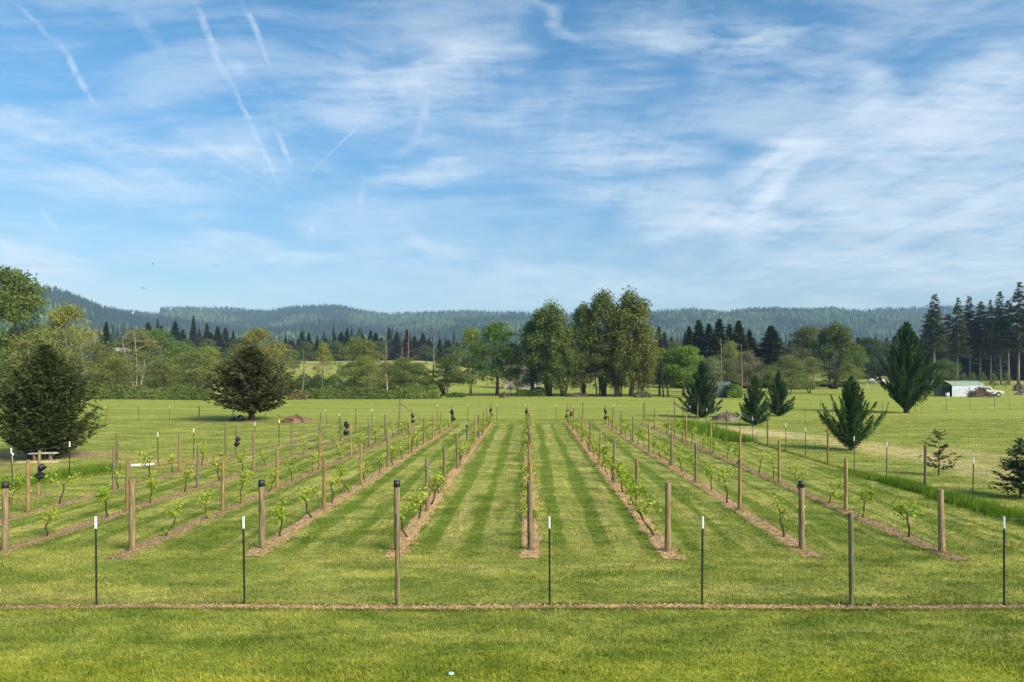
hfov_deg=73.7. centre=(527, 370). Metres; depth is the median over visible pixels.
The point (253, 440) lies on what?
wood post
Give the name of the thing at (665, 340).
fir tree
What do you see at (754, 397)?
cypress tree
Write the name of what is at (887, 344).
broadleaf tree
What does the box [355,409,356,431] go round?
wood fence post
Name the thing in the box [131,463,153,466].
white pipe
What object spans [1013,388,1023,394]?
dirt pile
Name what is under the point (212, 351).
broadleaf tree
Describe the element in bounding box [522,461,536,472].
grape vine
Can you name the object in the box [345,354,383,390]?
alder tree
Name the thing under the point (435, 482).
grape vine
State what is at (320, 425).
wood fence post
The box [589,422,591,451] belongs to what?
wood post
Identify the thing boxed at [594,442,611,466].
grape vine
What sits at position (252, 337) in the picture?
alder tree
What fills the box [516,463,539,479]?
grape vine
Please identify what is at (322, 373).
dead tree
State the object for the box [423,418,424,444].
wood post
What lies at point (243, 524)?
steel fence post
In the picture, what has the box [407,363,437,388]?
broadleaf tree
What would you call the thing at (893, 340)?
fir tree
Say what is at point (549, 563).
steel fence post
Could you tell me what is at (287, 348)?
broadleaf tree
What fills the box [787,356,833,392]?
broadleaf tree
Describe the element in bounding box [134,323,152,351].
fir tree
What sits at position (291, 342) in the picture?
fir tree
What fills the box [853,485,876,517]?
grape vine
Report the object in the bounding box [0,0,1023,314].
sky
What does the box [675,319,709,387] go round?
fir tree
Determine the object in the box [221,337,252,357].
broadleaf tree
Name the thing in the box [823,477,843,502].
grape vine
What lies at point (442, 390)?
bramble mound
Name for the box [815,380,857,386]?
bush
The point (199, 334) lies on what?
fir tree
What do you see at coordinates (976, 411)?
ground
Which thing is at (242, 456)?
grape vine
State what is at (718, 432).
tall grass
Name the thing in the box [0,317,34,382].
alder tree
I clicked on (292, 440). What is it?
wood post
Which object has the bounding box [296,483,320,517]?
grape vine
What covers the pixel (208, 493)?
grape vine
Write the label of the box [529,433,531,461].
wood post
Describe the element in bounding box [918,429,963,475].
fir sapling
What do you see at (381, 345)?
broadleaf tree
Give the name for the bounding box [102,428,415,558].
mulch strip
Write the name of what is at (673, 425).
grape vine
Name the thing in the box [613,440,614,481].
wood post
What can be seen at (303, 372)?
dead tree
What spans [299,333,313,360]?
fir tree
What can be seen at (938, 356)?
fir tree
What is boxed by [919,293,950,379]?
fir tree
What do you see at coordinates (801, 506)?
wood post
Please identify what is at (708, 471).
grape vine
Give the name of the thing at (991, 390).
pickup truck
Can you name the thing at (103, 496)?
grape vine
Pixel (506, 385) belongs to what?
house
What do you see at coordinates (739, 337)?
fir tree
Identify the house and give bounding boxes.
[504,362,540,388]
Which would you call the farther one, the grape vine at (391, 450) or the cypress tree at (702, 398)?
the cypress tree at (702, 398)
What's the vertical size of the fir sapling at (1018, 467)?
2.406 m
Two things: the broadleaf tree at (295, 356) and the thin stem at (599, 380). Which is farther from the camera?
the broadleaf tree at (295, 356)
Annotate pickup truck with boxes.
[971,386,1004,396]
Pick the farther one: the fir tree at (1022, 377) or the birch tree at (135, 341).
the fir tree at (1022, 377)
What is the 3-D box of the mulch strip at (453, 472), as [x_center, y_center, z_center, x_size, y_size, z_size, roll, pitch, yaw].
[-3.251,4.471,37.675,1.066,0.106,42.583,0,0,0]
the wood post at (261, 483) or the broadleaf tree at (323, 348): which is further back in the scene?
the broadleaf tree at (323, 348)
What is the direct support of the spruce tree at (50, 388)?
on the ground at (976, 411)
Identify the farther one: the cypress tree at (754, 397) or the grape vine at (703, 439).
the cypress tree at (754, 397)
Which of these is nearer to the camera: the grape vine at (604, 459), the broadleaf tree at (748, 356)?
the grape vine at (604, 459)
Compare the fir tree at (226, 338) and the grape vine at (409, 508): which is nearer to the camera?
the grape vine at (409, 508)
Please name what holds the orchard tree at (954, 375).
on the ground at (976, 411)
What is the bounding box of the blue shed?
[714,382,730,396]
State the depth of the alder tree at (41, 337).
83.12 m
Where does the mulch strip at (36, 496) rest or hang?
on the ground at (976, 411)
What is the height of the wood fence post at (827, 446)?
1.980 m
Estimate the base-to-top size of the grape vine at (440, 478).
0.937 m
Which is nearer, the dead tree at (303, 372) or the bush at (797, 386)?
the dead tree at (303, 372)
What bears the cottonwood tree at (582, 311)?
on the ground at (976, 411)
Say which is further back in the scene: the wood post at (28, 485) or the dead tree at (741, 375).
the dead tree at (741, 375)
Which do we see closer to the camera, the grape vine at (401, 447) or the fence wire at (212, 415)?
the grape vine at (401, 447)
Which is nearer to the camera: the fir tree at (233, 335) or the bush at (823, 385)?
the bush at (823, 385)
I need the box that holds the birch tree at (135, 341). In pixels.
[96,327,176,389]
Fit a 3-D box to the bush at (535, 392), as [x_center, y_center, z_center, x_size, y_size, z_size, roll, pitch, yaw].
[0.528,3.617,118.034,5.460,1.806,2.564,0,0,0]
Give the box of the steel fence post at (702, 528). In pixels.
[701,516,703,604]
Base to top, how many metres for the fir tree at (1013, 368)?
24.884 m
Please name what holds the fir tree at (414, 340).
on the ground at (976, 411)
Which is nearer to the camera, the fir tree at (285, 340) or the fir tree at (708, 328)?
the fir tree at (708, 328)
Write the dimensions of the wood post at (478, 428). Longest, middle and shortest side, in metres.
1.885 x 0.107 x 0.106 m
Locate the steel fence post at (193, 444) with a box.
[193,429,193,459]
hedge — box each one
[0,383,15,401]
[82,383,214,399]
[307,385,393,398]
[390,382,441,398]
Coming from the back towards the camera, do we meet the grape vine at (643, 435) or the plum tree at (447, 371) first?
the plum tree at (447, 371)
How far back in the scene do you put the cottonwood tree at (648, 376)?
118.16 m
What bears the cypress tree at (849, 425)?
on the ground at (976, 411)
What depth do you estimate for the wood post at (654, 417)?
52.99 m
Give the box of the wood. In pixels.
[1,321,916,371]
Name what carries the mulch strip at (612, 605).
on the ground at (976, 411)
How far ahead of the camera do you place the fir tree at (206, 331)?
367.17 m
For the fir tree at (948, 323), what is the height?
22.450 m
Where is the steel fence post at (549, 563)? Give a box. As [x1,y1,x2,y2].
[548,516,550,604]
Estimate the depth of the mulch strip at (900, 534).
21.54 m
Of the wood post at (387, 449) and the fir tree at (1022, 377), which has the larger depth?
the fir tree at (1022, 377)
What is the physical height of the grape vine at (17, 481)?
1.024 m
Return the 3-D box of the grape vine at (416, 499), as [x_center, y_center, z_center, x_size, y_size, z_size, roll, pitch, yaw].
[-3.275,3.978,20.583,0.678,1.115,1.008,0,0,13]
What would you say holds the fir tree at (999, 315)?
on the ground at (976, 411)
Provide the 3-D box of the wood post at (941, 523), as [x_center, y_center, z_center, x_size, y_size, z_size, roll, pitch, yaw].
[10.225,3.826,16.914,0.180,1.798,0.157,-1,-1,38]
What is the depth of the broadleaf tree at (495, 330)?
122.87 m
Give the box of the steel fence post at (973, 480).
[972,457,973,500]
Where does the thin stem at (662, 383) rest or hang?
on the ground at (976, 411)
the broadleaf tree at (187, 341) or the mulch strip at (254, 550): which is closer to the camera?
the mulch strip at (254, 550)
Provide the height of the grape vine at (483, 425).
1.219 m
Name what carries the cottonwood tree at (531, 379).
on the ground at (976, 411)
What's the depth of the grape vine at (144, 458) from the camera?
27.96 m
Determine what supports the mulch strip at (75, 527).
on the ground at (976, 411)
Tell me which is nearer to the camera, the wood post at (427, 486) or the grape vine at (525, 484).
the wood post at (427, 486)
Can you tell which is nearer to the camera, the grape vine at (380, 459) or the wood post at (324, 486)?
the wood post at (324, 486)
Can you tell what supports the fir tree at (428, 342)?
on the ground at (976, 411)
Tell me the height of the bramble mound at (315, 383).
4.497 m
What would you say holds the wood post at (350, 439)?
on the ground at (976, 411)
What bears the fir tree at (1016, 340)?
on the ground at (976, 411)
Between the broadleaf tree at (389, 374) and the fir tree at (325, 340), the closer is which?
the broadleaf tree at (389, 374)
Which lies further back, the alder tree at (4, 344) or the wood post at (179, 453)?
the alder tree at (4, 344)
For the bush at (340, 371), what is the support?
on the ground at (976, 411)
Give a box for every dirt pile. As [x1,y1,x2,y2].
[277,413,311,422]
[710,411,741,420]
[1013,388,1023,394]
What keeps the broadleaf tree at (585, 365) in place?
on the ground at (976, 411)
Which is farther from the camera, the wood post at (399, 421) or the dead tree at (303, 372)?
the dead tree at (303, 372)
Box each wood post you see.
[0,481,9,550]
[26,460,31,511]
[37,451,40,494]
[112,444,115,489]
[125,460,128,510]
[129,478,135,550]
[178,434,180,471]
[196,445,199,487]
[221,459,224,510]
[235,425,237,454]
[252,432,254,468]
[258,479,264,548]
[276,446,278,487]
[291,425,292,456]
[318,434,320,468]
[322,458,325,508]
[340,415,341,440]
[350,425,351,454]
[360,443,362,485]
[368,419,369,447]
[384,414,386,440]
[387,432,388,466]
[393,480,399,549]
[398,412,399,433]
[409,423,410,453]
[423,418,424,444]
[425,458,428,510]
[432,414,433,438]
[443,445,445,486]
[456,433,457,467]
[466,424,467,454]
[474,417,475,444]
[478,414,479,438]
[527,480,532,549]
[528,444,529,474]
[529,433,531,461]
[529,462,532,480]
[581,416,582,441]
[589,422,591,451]
[599,430,601,462]
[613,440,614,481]
[632,416,633,441]
[635,459,637,507]
[648,422,649,452]
[654,407,655,428]
[664,482,670,551]
[670,432,672,465]
[685,416,686,441]
[695,442,696,482]
[710,422,711,452]
[738,459,741,509]
[739,430,740,458]
[778,440,779,482]
[798,480,805,548]
[844,458,847,509]
[936,489,944,551]
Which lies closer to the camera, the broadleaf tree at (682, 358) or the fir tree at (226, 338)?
the broadleaf tree at (682, 358)
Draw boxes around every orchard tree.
[949,372,959,380]
[959,372,968,380]
[968,372,977,380]
[977,372,988,385]
[988,373,999,388]
[1001,372,1012,388]
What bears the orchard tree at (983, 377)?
on the ground at (976, 411)
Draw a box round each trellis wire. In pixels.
[8,428,325,523]
[34,441,213,490]
[142,426,381,519]
[658,421,935,517]
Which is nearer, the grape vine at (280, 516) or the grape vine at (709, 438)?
the grape vine at (280, 516)
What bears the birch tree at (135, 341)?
on the ground at (976, 411)
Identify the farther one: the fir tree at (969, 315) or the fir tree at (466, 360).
the fir tree at (466, 360)
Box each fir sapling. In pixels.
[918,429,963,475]
[988,437,1023,497]
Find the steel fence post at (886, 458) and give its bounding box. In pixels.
[886,442,886,475]
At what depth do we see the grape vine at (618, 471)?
25.15 m
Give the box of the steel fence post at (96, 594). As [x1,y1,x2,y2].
[94,517,97,604]
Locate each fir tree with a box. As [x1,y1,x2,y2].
[92,322,113,366]
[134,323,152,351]
[165,321,179,347]
[177,329,186,342]
[188,316,200,348]
[198,328,201,341]
[200,323,211,344]
[203,333,214,345]
[212,326,229,359]
[222,328,229,347]
[228,330,236,355]
[280,338,294,360]
[289,340,294,349]
[294,331,304,359]
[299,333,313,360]
[307,335,322,360]
[316,338,329,360]
[328,332,352,360]
[337,328,355,360]
[363,330,372,353]
[367,333,387,360]
[384,327,391,360]
[387,331,401,360]
[397,329,416,360]
[410,336,418,352]
[412,333,426,360]
[417,339,434,361]
[432,338,446,362]
[443,340,452,355]
[455,349,473,366]
[654,326,667,370]
[662,332,668,348]
[668,326,692,387]
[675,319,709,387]
[701,318,740,387]
[703,323,712,347]
[725,324,732,340]
[730,320,761,387]
[745,329,763,385]
[752,325,804,387]
[786,342,793,355]
[845,337,876,377]
[876,338,887,375]
[883,336,899,375]
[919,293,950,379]
[919,318,951,379]
[932,337,963,379]
[935,314,964,380]
[941,297,971,380]
[950,331,973,378]
[951,335,975,378]
[957,296,985,376]
[965,321,1011,380]
[967,301,987,379]
[975,300,1005,384]
[981,290,1014,384]
[989,324,1022,379]
[997,282,1023,382]
[997,300,1015,383]
[1005,350,1023,378]
[1020,358,1023,379]
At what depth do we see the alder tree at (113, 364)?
107.58 m
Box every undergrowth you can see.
[0,351,200,378]
[1,367,214,393]
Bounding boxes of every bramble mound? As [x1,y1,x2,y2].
[280,373,383,395]
[374,372,445,394]
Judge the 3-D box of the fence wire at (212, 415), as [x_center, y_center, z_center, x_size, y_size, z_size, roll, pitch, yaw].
[-27.334,4.000,60.573,21.964,0.806,1.887,0,0,13]
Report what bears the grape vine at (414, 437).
on the ground at (976, 411)
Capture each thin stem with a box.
[586,365,597,396]
[597,354,600,396]
[614,367,616,396]
[657,365,668,396]
[661,365,663,396]
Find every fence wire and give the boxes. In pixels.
[0,409,404,485]
[0,563,1023,563]
[114,410,325,422]
[678,409,1023,507]
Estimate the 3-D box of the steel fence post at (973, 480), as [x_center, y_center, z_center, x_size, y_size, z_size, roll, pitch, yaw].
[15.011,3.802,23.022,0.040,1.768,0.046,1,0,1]
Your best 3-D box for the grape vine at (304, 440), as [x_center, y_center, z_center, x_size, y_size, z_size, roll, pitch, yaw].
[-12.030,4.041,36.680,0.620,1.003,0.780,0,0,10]
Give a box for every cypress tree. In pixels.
[678,360,722,417]
[735,374,772,425]
[764,371,795,415]
[817,374,887,450]
[871,321,946,412]
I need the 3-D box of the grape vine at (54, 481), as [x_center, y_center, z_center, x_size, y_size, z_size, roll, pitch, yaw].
[-15.679,3.922,23.092,1.177,1.226,0.496,0,0,-33]
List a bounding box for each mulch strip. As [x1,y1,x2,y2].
[0,440,346,555]
[0,455,238,521]
[0,493,55,505]
[0,600,1023,611]
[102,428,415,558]
[239,426,455,556]
[381,423,491,557]
[513,425,546,557]
[565,422,685,559]
[603,424,823,556]
[639,423,973,560]
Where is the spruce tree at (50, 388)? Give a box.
[0,342,110,458]
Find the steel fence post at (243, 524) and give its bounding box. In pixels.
[242,516,244,604]
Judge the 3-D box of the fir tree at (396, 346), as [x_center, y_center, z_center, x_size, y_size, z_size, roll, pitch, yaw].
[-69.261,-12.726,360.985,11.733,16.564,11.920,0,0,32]
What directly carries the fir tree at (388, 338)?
on the ground at (976, 411)
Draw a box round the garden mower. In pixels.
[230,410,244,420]
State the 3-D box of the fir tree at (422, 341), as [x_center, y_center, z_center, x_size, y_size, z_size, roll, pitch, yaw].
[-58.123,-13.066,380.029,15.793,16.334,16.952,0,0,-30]
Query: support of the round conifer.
on the ground at (976, 411)
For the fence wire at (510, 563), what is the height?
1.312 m
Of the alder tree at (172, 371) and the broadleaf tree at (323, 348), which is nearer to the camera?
the alder tree at (172, 371)
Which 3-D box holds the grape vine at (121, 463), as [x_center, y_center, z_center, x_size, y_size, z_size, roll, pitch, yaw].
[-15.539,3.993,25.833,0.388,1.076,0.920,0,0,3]
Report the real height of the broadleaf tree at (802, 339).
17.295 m
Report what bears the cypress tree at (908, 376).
on the ground at (976, 411)
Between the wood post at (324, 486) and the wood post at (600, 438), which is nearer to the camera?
the wood post at (324, 486)
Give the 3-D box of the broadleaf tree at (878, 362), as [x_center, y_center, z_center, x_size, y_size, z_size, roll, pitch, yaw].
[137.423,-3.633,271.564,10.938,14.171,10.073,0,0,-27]
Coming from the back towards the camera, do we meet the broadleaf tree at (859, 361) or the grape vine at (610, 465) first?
the broadleaf tree at (859, 361)
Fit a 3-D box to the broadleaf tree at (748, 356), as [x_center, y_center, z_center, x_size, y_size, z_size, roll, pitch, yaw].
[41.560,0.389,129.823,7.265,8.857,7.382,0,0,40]
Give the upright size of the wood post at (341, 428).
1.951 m
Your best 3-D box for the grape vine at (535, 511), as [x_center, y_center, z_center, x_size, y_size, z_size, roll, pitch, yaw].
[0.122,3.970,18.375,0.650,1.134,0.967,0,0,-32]
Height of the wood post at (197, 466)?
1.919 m
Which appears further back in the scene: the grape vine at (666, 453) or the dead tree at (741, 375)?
the dead tree at (741, 375)
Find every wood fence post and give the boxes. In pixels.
[115,433,117,470]
[225,422,226,454]
[320,413,321,437]
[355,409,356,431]
[395,513,399,605]
[399,399,400,422]
[827,429,828,464]
[848,512,853,605]
[924,445,926,484]
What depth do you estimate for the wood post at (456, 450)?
31.35 m
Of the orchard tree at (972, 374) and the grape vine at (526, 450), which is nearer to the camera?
the grape vine at (526, 450)
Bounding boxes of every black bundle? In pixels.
[34,464,46,478]
[234,436,240,445]
[343,421,348,435]
[450,409,455,420]
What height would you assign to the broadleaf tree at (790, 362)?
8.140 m
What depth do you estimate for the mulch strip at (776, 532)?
21.75 m
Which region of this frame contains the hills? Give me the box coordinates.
[0,291,1017,351]
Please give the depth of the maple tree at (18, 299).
90.77 m
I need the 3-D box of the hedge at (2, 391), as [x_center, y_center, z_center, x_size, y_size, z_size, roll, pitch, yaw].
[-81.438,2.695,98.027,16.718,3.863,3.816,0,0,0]
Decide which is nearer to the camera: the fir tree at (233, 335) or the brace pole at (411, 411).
the brace pole at (411, 411)
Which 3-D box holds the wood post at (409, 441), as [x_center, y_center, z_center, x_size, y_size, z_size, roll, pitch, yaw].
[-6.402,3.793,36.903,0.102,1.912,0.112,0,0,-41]
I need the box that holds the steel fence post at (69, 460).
[69,442,69,479]
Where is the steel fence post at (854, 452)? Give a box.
[854,436,854,468]
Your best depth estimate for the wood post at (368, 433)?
39.76 m
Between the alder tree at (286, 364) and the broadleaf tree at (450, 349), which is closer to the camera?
the alder tree at (286, 364)
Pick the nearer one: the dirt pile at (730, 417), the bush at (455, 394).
the dirt pile at (730, 417)
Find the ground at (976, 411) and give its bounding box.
[0,361,1023,681]
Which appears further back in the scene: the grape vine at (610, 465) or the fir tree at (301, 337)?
the fir tree at (301, 337)
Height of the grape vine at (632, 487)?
1.343 m
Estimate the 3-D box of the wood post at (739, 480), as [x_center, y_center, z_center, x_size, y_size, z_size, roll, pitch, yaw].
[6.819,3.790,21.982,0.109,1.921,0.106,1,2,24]
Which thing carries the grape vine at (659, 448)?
on the ground at (976, 411)
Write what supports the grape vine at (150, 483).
on the mulch strip at (75, 527)
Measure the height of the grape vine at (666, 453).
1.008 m
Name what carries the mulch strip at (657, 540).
on the ground at (976, 411)
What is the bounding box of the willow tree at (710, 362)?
[693,356,726,393]
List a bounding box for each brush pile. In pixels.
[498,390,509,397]
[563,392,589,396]
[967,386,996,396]
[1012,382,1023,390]
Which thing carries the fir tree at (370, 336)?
on the ground at (976, 411)
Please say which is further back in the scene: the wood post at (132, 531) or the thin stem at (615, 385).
the thin stem at (615, 385)
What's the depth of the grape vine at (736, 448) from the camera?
32.65 m
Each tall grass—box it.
[0,461,125,490]
[669,418,759,441]
[832,469,1023,533]
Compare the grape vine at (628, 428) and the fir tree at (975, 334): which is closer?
the grape vine at (628, 428)
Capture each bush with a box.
[287,389,309,399]
[335,362,422,375]
[442,367,476,383]
[447,392,465,396]
[515,387,546,396]
[634,390,651,397]
[723,383,742,397]
[785,377,814,389]
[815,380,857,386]
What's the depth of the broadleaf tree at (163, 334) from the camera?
168.98 m
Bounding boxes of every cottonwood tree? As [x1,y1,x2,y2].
[509,318,547,389]
[518,296,579,395]
[539,331,584,395]
[567,301,600,393]
[575,288,632,395]
[589,327,643,396]
[599,285,661,395]
[629,325,661,390]
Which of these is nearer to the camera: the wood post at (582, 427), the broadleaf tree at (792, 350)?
the wood post at (582, 427)
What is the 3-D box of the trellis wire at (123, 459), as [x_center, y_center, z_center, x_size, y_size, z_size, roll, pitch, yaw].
[-15.440,3.623,28.630,0.003,0.448,13.953,0,0,2]
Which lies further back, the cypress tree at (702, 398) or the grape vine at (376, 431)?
the cypress tree at (702, 398)
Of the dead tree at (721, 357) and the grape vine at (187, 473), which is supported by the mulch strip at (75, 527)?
the grape vine at (187, 473)
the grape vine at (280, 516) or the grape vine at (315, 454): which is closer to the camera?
the grape vine at (280, 516)
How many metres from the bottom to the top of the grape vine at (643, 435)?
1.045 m
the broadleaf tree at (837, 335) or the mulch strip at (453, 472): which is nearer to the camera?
the mulch strip at (453, 472)
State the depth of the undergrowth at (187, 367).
148.84 m
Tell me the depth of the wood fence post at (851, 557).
13.05 m
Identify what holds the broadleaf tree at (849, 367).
on the ground at (976, 411)
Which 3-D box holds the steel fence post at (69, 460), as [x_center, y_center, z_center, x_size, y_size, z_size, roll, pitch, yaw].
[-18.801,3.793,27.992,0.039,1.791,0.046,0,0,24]
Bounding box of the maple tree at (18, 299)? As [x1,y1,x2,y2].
[0,264,58,392]
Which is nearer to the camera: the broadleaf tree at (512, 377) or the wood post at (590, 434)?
the wood post at (590, 434)
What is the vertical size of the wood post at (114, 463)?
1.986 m
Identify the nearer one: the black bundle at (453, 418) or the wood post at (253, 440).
the wood post at (253, 440)
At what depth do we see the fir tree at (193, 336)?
331.40 m
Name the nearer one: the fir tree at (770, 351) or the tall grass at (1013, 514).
the tall grass at (1013, 514)
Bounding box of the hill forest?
[0,284,1021,351]
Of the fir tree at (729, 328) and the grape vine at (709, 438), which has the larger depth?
the fir tree at (729, 328)
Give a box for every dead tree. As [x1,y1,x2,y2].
[296,350,311,390]
[321,358,327,386]
[378,339,391,382]
[397,329,422,383]
[429,330,438,388]
[717,336,727,381]
[725,344,753,390]
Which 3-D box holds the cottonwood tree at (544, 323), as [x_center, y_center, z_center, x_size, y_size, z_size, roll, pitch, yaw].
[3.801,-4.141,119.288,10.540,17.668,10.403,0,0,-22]
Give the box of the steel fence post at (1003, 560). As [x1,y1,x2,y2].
[1003,516,1004,604]
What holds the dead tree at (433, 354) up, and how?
on the ground at (976, 411)
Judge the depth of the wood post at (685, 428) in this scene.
42.80 m
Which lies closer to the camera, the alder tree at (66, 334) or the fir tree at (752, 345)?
the alder tree at (66, 334)
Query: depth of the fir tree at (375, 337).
341.34 m
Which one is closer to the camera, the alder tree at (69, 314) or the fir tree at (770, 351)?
the alder tree at (69, 314)
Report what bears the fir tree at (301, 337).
on the ground at (976, 411)
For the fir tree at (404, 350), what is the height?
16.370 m
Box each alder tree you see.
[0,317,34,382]
[0,328,73,385]
[27,324,98,372]
[35,302,107,373]
[64,337,130,386]
[87,355,142,388]
[135,361,191,389]
[147,350,223,388]
[210,353,240,382]
[227,326,287,379]
[267,341,299,395]
[333,334,374,388]
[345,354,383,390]
[351,338,393,389]
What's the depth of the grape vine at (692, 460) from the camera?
27.82 m
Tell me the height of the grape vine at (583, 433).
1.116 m
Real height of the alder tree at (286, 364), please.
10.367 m
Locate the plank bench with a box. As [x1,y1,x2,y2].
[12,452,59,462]
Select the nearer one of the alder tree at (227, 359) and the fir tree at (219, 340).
the alder tree at (227, 359)
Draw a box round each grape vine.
[0,486,16,507]
[4,474,24,498]
[38,505,60,535]
[45,470,82,503]
[92,481,111,516]
[105,461,125,488]
[135,446,161,476]
[143,470,159,502]
[158,499,186,535]
[166,451,175,473]
[181,464,194,491]
[191,488,214,518]
[196,440,209,465]
[205,452,227,480]
[233,449,249,470]
[235,469,254,503]
[258,448,270,463]
[265,467,278,491]
[270,497,292,536]
[283,456,297,480]
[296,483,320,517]
[297,437,306,453]
[309,452,321,472]
[328,430,335,443]
[328,475,343,502]
[333,441,345,458]
[336,463,353,492]
[353,436,364,453]
[356,431,365,448]
[357,457,372,481]
[373,427,379,441]
[376,454,383,472]
[385,443,395,463]
[392,500,416,536]
[394,440,406,458]
[405,483,432,517]
[407,429,420,452]
[419,470,447,503]
[422,422,433,439]
[431,470,443,492]
[437,459,449,470]
[458,445,469,466]
[459,441,470,459]
[470,424,478,441]
[477,420,486,434]
[484,415,493,429]
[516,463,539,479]
[517,499,542,529]
[521,489,534,505]
[522,442,532,453]
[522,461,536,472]
[522,477,534,490]
[580,429,588,445]
[590,436,596,455]
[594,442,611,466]
[601,452,612,473]
[606,453,615,480]
[613,460,627,491]
[618,473,633,504]
[622,478,649,518]
[624,422,631,440]
[627,493,661,534]
[637,428,643,444]
[640,431,647,448]
[651,438,656,453]
[655,441,665,458]
[662,445,680,463]
[671,421,676,436]
[676,419,683,440]
[676,451,683,471]
[685,453,698,479]
[690,427,696,444]
[698,433,706,448]
[704,461,715,489]
[707,435,718,453]
[713,466,732,502]
[723,442,731,458]
[732,443,742,463]
[759,451,765,472]
[766,452,777,479]
[767,491,788,536]
[784,461,808,487]
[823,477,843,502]
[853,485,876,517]
[885,493,922,536]
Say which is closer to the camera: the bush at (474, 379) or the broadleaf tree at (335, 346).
the bush at (474, 379)
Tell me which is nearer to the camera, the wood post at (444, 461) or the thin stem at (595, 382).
the wood post at (444, 461)
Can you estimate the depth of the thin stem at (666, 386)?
118.94 m
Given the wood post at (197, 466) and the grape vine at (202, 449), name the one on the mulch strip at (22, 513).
the grape vine at (202, 449)
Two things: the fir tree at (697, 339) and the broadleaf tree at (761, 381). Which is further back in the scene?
the fir tree at (697, 339)
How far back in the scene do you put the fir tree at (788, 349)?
289.70 m
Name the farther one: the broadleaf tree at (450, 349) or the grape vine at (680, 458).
the broadleaf tree at (450, 349)
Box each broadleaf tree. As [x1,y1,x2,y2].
[100,338,153,360]
[133,328,174,362]
[150,341,197,364]
[177,338,197,352]
[191,346,225,377]
[197,339,221,358]
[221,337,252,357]
[278,344,296,357]
[287,350,302,372]
[296,341,314,363]
[309,340,335,378]
[325,341,345,364]
[371,361,399,377]
[372,341,388,362]
[384,356,424,388]
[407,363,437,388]
[416,345,437,363]
[441,345,466,368]
[451,325,493,395]
[467,321,523,394]
[499,367,520,395]
[500,360,529,391]
[561,352,605,393]
[643,347,676,395]
[656,345,708,395]
[666,341,682,368]
[683,354,705,382]
[713,340,749,382]
[728,350,765,394]
[752,365,787,390]
[761,354,815,394]
[783,345,798,360]
[786,325,821,376]
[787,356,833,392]
[806,320,861,388]
[833,363,864,388]
[838,346,870,381]
[852,336,889,382]
[870,355,887,378]
[880,340,897,377]
[922,359,962,379]
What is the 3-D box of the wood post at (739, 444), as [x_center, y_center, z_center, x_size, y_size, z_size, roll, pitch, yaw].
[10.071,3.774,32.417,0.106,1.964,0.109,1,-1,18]
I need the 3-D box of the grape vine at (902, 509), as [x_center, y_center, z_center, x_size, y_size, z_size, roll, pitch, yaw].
[10.169,3.915,18.448,0.597,1.252,0.887,0,0,-29]
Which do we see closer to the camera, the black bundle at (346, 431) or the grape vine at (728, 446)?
the grape vine at (728, 446)
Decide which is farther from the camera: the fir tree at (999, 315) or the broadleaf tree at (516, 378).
the fir tree at (999, 315)
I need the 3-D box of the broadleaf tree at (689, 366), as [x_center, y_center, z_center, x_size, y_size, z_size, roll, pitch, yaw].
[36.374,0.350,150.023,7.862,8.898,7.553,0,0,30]
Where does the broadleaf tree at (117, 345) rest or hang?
on the ground at (976, 411)
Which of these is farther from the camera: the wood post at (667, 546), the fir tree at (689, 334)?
the fir tree at (689, 334)
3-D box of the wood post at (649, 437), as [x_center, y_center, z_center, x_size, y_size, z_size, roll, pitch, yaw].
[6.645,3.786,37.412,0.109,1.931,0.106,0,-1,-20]
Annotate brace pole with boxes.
[401,403,422,420]
[674,402,695,419]
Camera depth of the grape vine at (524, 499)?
20.47 m
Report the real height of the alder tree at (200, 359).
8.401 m
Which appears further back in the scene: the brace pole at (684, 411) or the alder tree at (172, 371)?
the alder tree at (172, 371)
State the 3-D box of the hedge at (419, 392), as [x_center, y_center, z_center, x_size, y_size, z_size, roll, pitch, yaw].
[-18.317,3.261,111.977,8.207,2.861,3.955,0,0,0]
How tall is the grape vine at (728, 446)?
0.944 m
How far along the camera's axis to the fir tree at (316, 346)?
337.06 m
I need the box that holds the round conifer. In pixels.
[194,345,306,420]
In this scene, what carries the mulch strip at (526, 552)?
on the ground at (976, 411)
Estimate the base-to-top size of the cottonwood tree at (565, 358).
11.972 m
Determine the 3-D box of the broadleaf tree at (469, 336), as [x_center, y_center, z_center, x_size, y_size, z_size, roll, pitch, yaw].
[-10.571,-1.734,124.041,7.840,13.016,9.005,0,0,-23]
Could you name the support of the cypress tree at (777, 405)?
on the ground at (976, 411)
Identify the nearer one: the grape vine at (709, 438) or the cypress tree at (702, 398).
the grape vine at (709, 438)
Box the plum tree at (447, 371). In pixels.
[427,356,471,395]
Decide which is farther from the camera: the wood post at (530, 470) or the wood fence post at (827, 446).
the wood fence post at (827, 446)
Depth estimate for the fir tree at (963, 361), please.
260.06 m
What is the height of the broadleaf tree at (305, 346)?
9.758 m
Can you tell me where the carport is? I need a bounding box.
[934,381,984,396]
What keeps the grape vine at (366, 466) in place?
on the ground at (976, 411)
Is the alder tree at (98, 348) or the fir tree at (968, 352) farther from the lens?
the fir tree at (968, 352)
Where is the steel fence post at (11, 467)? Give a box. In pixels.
[11,448,12,488]
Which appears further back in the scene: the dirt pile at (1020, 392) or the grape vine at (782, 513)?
the dirt pile at (1020, 392)

